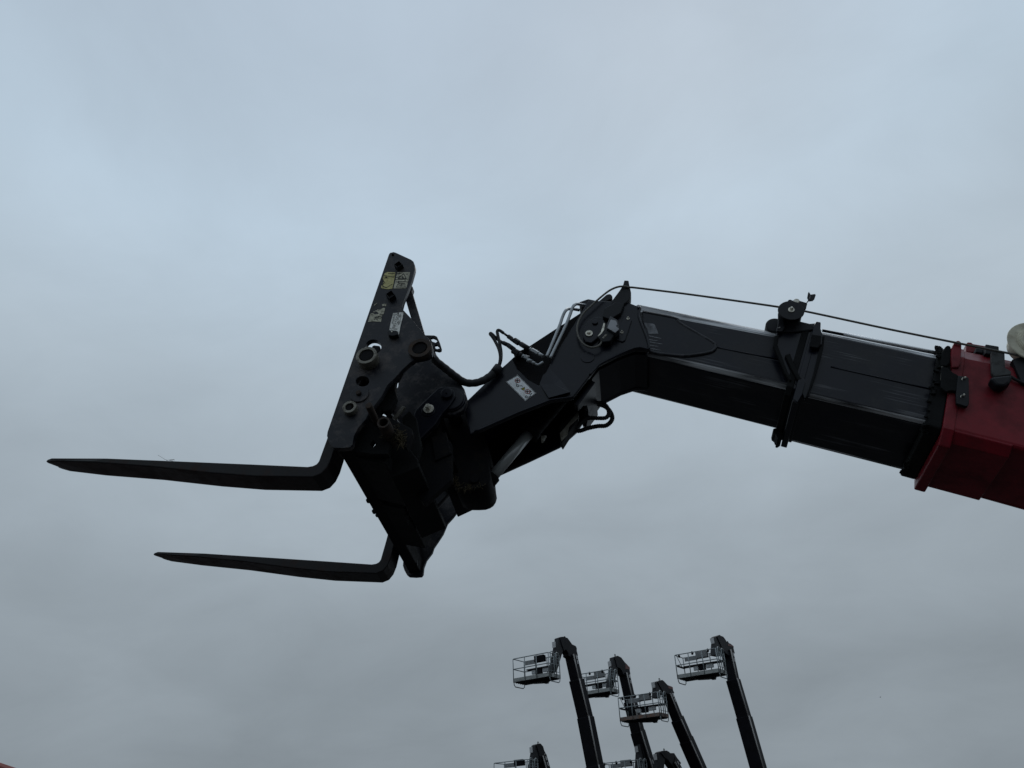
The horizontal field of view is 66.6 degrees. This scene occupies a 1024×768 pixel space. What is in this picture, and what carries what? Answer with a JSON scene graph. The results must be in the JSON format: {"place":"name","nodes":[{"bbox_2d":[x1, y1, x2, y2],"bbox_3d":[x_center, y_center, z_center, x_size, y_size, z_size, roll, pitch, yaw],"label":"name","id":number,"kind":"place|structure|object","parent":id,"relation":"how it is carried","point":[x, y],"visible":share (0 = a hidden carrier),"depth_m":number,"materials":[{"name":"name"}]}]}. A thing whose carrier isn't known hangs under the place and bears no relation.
{"place":"outdoors","nodes":[
{"label":"outdoors","id":0,"kind":"place"},
{"bbox_2d":[0,763,14,767],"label":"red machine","id":1,"kind":"object","parent":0,"point":[2,765],"depth_m":5.26,"materials":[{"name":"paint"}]},
{"bbox_2d":[0,0,1023,767],"label":"sky","id":2,"kind":"structure","parent":0,"point":[205,205],"materials":[{"name":"grey"}]},
{"bbox_2d":[391,281,1023,509],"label":"telescopic boom","id":3,"kind":"object","parent":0,"point":[948,419],"visible":0.98,"depth_m":3.27,"materials":[{"name":"black paint"}]},
{"bbox_2d":[327,252,471,577],"bbox_3d":[-0.428,0.183,3.503,0.425,1.072,1.275,-7,-38,4],"label":"fork carriage","id":4,"kind":"object","parent":3,"relation":"attached to","point":[407,486],"visible":0.98,"depth_m":3.04,"materials":[{"name":"black paint"}]},
{"bbox_2d":[46,380,368,490],"bbox_3d":[-1.151,0.212,3.045,1.353,0.531,0.105,-7,-38,4],"label":"pallet fork","id":5,"kind":"object","parent":4,"relation":"attached to","point":[323,473],"visible":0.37,"depth_m":2.91,"materials":[{"name":"metal"}]},
{"bbox_2d":[154,536,398,582],"bbox_3d":[-1.037,0.721,3.710,1.353,0.531,0.105,-7,-38,4],"label":"pallet fork","id":6,"kind":"object","parent":4,"relation":"attached to","point":[383,570],"visible":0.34,"depth_m":3.57,"materials":[{"name":"metal"}]},
{"bbox_2d":[379,424,406,449],"bbox_3d":[-0.433,0.196,2.844,0.110,0.118,0.065,-7,-38,4],"label":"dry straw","id":7,"kind":"object","parent":4,"relation":"attached to","point":[401,440],"visible":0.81,"depth_m":2.84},
{"bbox_2d":[453,473,484,492],"bbox_3d":[-0.177,0.402,3.166,0.148,0.105,0.042,-7,-38,4],"label":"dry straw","id":8,"kind":"object","parent":3,"relation":"on","point":[455,480],"visible":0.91,"depth_m":3.16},
{"label":"ground","id":9,"kind":"structure","parent":0,"visible":0},
{"bbox_2d":[494,742,549,767],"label":"boom lift","id":10,"kind":"object","parent":9,"relation":"on","point":[538,758],"visible":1,"depth_m":41.53,"materials":[{"name":"black paint"}]},
{"bbox_2d":[513,636,604,767],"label":"boom lift","id":11,"kind":"object","parent":9,"relation":"on","point":[565,647],"visible":1,"depth_m":37.10,"materials":[{"name":"black paint"}]},
{"bbox_2d":[583,654,653,767],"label":"boom lift","id":12,"kind":"object","parent":9,"relation":"on","point":[619,666],"visible":0.91,"depth_m":41.25,"materials":[{"name":"black paint"}]},
{"bbox_2d":[604,744,653,767],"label":"boom lift","id":13,"kind":"object","parent":9,"relation":"on","point":[640,760],"visible":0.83,"depth_m":40.19,"materials":[{"name":"black paint"}]},
{"bbox_2d":[618,678,706,767],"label":"boom lift","id":14,"kind":"object","parent":9,"relation":"on","point":[686,739],"visible":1,"depth_m":39.79,"materials":[{"name":"black paint"}]},
{"bbox_2d":[653,748,681,767],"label":"boom lift","id":15,"kind":"object","parent":9,"relation":"on","point":[668,759],"visible":1,"depth_m":39.97,"materials":[{"name":"black paint"}]},
{"bbox_2d":[674,635,766,767],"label":"boom lift","id":16,"kind":"object","parent":9,"relation":"on","point":[722,647],"visible":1,"depth_m":37.17,"materials":[{"name":"black paint"}]}
]}

